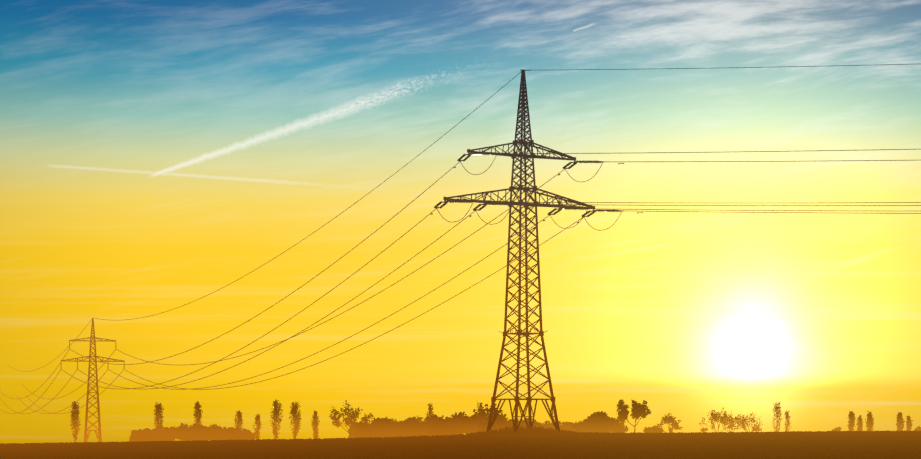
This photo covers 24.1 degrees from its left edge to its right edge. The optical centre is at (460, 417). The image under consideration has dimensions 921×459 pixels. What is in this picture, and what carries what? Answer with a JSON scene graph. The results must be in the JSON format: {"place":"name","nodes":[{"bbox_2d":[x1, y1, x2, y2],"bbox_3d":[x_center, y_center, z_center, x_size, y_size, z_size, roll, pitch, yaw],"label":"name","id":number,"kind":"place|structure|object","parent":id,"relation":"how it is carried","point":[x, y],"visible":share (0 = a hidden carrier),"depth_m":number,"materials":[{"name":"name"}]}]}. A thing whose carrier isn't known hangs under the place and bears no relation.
{"place":"outdoors","nodes":[
{"label":"outdoors","id":0,"kind":"place"},
{"bbox_2d":[0,425,920,458],"bbox_3d":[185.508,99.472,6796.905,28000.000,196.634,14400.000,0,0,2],"label":"field ground","id":1,"kind":"structure","parent":0,"point":[757,451],"depth_m":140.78,"materials":[{"name":"brown plant"}]},
{"bbox_2d":[70,401,80,441],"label":"poplar tree","id":2,"kind":"object","parent":1,"relation":"on","point":[74,416],"visible":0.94,"depth_m":778.19,"materials":[{"name":"brown plant"}]},
{"bbox_2d":[129,429,141,441],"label":"bush","id":3,"kind":"object","parent":1,"relation":"on","point":[133,432],"visible":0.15,"depth_m":669.02,"materials":[{"name":"brown plant"}]},
{"bbox_2d":[134,428,152,440],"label":"bush","id":4,"kind":"object","parent":1,"relation":"on","point":[145,434],"visible":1,"depth_m":659.21,"materials":[{"name":"brown plant"}]},
{"bbox_2d":[151,427,161,440],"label":"bush","id":5,"kind":"object","parent":1,"relation":"on","point":[156,434],"visible":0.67,"depth_m":682.16,"materials":[{"name":"brown plant"}]},
{"bbox_2d":[154,402,163,429],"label":"poplar tree","id":6,"kind":"object","parent":1,"relation":"on","point":[158,407],"visible":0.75,"depth_m":808.26,"materials":[{"name":"brown plant"}]},
{"bbox_2d":[161,426,177,440],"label":"bush","id":7,"kind":"object","parent":1,"relation":"on","point":[168,433],"visible":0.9,"depth_m":683.52,"materials":[{"name":"brown plant"}]},
{"bbox_2d":[175,423,197,440],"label":"bush","id":8,"kind":"object","parent":1,"relation":"on","point":[185,432],"visible":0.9,"depth_m":641.47,"materials":[{"name":"brown plant"}]},
{"bbox_2d":[191,423,202,439],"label":"bush","id":9,"kind":"object","parent":1,"relation":"on","point":[198,425],"visible":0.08,"depth_m":687.47,"materials":[{"name":"brown plant"}]},
{"bbox_2d":[193,401,202,424],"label":"poplar tree","id":10,"kind":"object","parent":1,"relation":"on","point":[197,413],"visible":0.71,"depth_m":807.79,"materials":[{"name":"brown plant"}]},
{"bbox_2d":[201,424,223,439],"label":"bush","id":11,"kind":"object","parent":1,"relation":"on","point":[210,433],"visible":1,"depth_m":634.05,"materials":[{"name":"brown plant"}]},
{"bbox_2d":[234,410,242,428],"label":"poplar tree","id":12,"kind":"object","parent":1,"relation":"on","point":[239,418],"visible":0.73,"depth_m":838.68,"materials":[{"name":"brown plant"}]},
{"bbox_2d":[242,428,255,439],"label":"bush","id":13,"kind":"object","parent":1,"relation":"on","point":[250,435],"visible":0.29,"depth_m":656.92,"materials":[{"name":"brown plant"}]},
{"bbox_2d":[252,414,261,438],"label":"poplar tree","id":14,"kind":"object","parent":1,"relation":"on","point":[257,422],"visible":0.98,"depth_m":838.76,"materials":[{"name":"brown plant"}]},
{"bbox_2d":[270,399,283,438],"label":"poplar tree","id":15,"kind":"object","parent":1,"relation":"on","point":[277,409],"visible":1,"depth_m":807.63,"materials":[{"name":"brown plant"}]},
{"bbox_2d":[289,402,301,438],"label":"poplar tree","id":16,"kind":"object","parent":1,"relation":"on","point":[295,423],"visible":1,"depth_m":807.17,"materials":[{"name":"brown plant"}]},
{"bbox_2d":[311,411,319,438],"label":"poplar tree","id":17,"kind":"object","parent":1,"relation":"on","point":[315,425],"visible":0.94,"depth_m":837.92,"materials":[{"name":"brown plant"}]},
{"bbox_2d":[329,400,373,431],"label":"bare tree","id":18,"kind":"object","parent":1,"relation":"on","point":[335,420],"visible":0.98,"depth_m":774.24,"materials":[{"name":"brown plant"}]},
{"bbox_2d":[348,420,367,437],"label":"bush","id":19,"kind":"object","parent":1,"relation":"on","point":[352,429],"visible":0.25,"depth_m":672.15,"materials":[{"name":"brown plant"}]},
{"bbox_2d":[355,421,378,437],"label":"bush","id":20,"kind":"object","parent":1,"relation":"on","point":[363,429],"visible":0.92,"depth_m":591.07,"materials":[{"name":"brown plant"}]},
{"bbox_2d":[370,417,395,437],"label":"bush","id":21,"kind":"object","parent":1,"relation":"on","point":[386,426],"visible":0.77,"depth_m":616.83,"materials":[{"name":"brown plant"}]},
{"bbox_2d":[395,420,412,436],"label":"bush","id":22,"kind":"object","parent":1,"relation":"on","point":[397,428],"visible":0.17,"depth_m":618.65,"materials":[{"name":"brown plant"}]},
{"bbox_2d":[397,420,423,436],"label":"bush","id":23,"kind":"object","parent":1,"relation":"on","point":[409,428],"visible":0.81,"depth_m":605.66,"materials":[{"name":"brown plant"}]},
{"bbox_2d":[405,416,426,435],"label":"bush","id":24,"kind":"object","parent":1,"relation":"on","point":[418,419],"visible":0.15,"depth_m":655.41,"materials":[{"name":"brown plant"}]},
{"bbox_2d":[426,402,433,417],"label":"poplar tree","id":25,"kind":"object","parent":1,"relation":"on","point":[431,412],"visible":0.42,"depth_m":867.57,"materials":[{"name":"brown plant"}]},
{"bbox_2d":[422,414,446,434],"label":"bush","id":26,"kind":"object","parent":1,"relation":"on","point":[432,419],"visible":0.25,"depth_m":619.95,"materials":[{"name":"brown plant"}]},
{"bbox_2d":[427,415,456,435],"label":"bush","id":27,"kind":"object","parent":1,"relation":"on","point":[439,427],"visible":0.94,"depth_m":577.83,"materials":[{"name":"brown plant"}]},
{"bbox_2d":[0,64,920,441],"bbox_3d":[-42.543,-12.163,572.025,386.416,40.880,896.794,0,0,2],"label":"power line","id":28,"kind":"object","parent":1,"relation":"on","point":[534,188],"visible":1,"depth_m":202.53,"materials":[{"name":"metal"}]},
{"bbox_2d":[446,411,476,434],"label":"bush","id":29,"kind":"object","parent":1,"relation":"on","point":[461,423],"visible":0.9,"depth_m":608.68,"materials":[{"name":"brown plant"}]},
{"bbox_2d":[468,415,484,433],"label":"bush","id":30,"kind":"object","parent":1,"relation":"on","point":[475,419],"visible":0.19,"depth_m":626.01,"materials":[{"name":"brown plant"}]},
{"bbox_2d":[473,404,507,420],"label":"round tree","id":31,"kind":"object","parent":1,"relation":"on","point":[483,414],"visible":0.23,"depth_m":648.79,"materials":[{"name":"brown plant"}]},
{"bbox_2d":[477,413,509,431],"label":"bush","id":32,"kind":"object","parent":1,"relation":"on","point":[482,426],"visible":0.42,"depth_m":562.16,"materials":[{"name":"brown plant"}]},
{"bbox_2d":[494,420,511,428],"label":"bush","id":33,"kind":"object","parent":1,"relation":"on","point":[503,423],"visible":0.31,"depth_m":562.68,"materials":[{"name":"brown plant"}]},
{"bbox_2d":[509,418,534,428],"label":"bush","id":34,"kind":"object","parent":1,"relation":"on","point":[523,423],"visible":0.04,"depth_m":608.72,"materials":[{"name":"brown plant"}]},
{"bbox_2d":[527,418,540,427],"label":"bush","id":35,"kind":"object","parent":1,"relation":"on","point":[537,424],"visible":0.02,"depth_m":633.97,"materials":[{"name":"brown plant"}]},
{"bbox_2d":[542,420,554,429],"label":"bush","id":36,"kind":"object","parent":1,"relation":"on","point":[549,425],"visible":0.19,"depth_m":724.91,"materials":[{"name":"brown plant"}]},
{"bbox_2d":[559,422,572,430],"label":"bush","id":37,"kind":"object","parent":1,"relation":"on","point":[566,426],"visible":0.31,"depth_m":730.28,"materials":[{"name":"brown plant"}]},
{"bbox_2d":[571,422,583,431],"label":"bush","id":38,"kind":"object","parent":1,"relation":"on","point":[577,427],"visible":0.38,"depth_m":617.02,"materials":[{"name":"brown plant"}]},
{"bbox_2d":[580,414,607,432],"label":"bush","id":39,"kind":"object","parent":1,"relation":"on","point":[587,427],"visible":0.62,"depth_m":616.40,"materials":[{"name":"brown plant"}]},
{"bbox_2d":[588,411,616,429],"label":"bush","id":40,"kind":"object","parent":1,"relation":"on","point":[605,419],"visible":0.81,"depth_m":616.50,"materials":[{"name":"brown plant"}]},
{"bbox_2d":[606,417,628,432],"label":"bush","id":41,"kind":"object","parent":1,"relation":"on","point":[616,428],"visible":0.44,"depth_m":648.50,"materials":[{"name":"brown plant"}]},
{"bbox_2d":[616,400,625,426],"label":"poplar tree","id":42,"kind":"object","parent":1,"relation":"on","point":[620,404],"visible":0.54,"depth_m":679.93,"materials":[{"name":"brown plant"}]},
{"bbox_2d":[618,400,650,432],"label":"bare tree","id":43,"kind":"object","parent":1,"relation":"on","point":[638,410],"visible":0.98,"depth_m":616.59,"materials":[{"name":"brown plant"}]},
{"bbox_2d":[643,425,663,432],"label":"bush","id":44,"kind":"object","parent":1,"relation":"on","point":[654,428],"visible":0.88,"depth_m":616.83,"materials":[{"name":"brown plant"}]},
{"bbox_2d":[657,413,682,432],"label":"bare tree","id":45,"kind":"object","parent":1,"relation":"on","point":[668,419],"visible":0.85,"depth_m":803.48,"materials":[{"name":"brown plant"}]},
{"bbox_2d":[699,410,735,431],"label":"bare tree","id":46,"kind":"object","parent":1,"relation":"on","point":[714,417],"visible":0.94,"depth_m":1017.84,"materials":[{"name":"brown plant"}]},
{"bbox_2d":[719,408,743,431],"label":"bare tree","id":47,"kind":"object","parent":1,"relation":"on","point":[730,418],"visible":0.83,"depth_m":1019.90,"materials":[{"name":"brown plant"}]},
{"bbox_2d":[734,412,762,431],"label":"bare tree","id":48,"kind":"object","parent":1,"relation":"on","point":[753,420],"visible":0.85,"depth_m":1047.27,"materials":[{"name":"brown plant"}]},
{"bbox_2d":[772,402,781,431],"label":"poplar tree","id":49,"kind":"object","parent":1,"relation":"on","point":[777,412],"visible":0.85,"depth_m":1049.46,"materials":[{"name":"brown plant"}]},
{"bbox_2d":[784,410,791,431],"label":"poplar tree","id":50,"kind":"object","parent":1,"relation":"on","point":[787,416],"visible":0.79,"depth_m":1049.22,"materials":[{"name":"brown plant"}]},
{"bbox_2d":[847,411,855,430],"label":"poplar tree","id":51,"kind":"object","parent":1,"relation":"on","point":[851,416],"visible":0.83,"depth_m":801.31,"materials":[{"name":"brown plant"}]},
{"bbox_2d":[856,415,862,430],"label":"poplar tree","id":52,"kind":"object","parent":1,"relation":"on","point":[859,423],"visible":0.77,"depth_m":801.37,"materials":[{"name":"brown plant"}]},
{"bbox_2d":[865,411,873,430],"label":"poplar tree","id":53,"kind":"object","parent":1,"relation":"on","point":[869,423],"visible":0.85,"depth_m":801.13,"materials":[{"name":"brown plant"}]},
{"bbox_2d":[896,412,904,430],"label":"poplar tree","id":54,"kind":"object","parent":1,"relation":"on","point":[900,421],"visible":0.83,"depth_m":800.65,"materials":[{"name":"brown plant"}]},
{"bbox_2d":[906,415,912,430],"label":"poplar tree","id":55,"kind":"object","parent":1,"relation":"on","point":[909,424],"visible":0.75,"depth_m":800.67,"materials":[{"name":"brown plant"}]},
{"bbox_2d":[0,0,920,443],"label":"sky","id":56,"kind":"structure","parent":0,"point":[155,155],"materials":[{"name":"yellow"}]}
]}

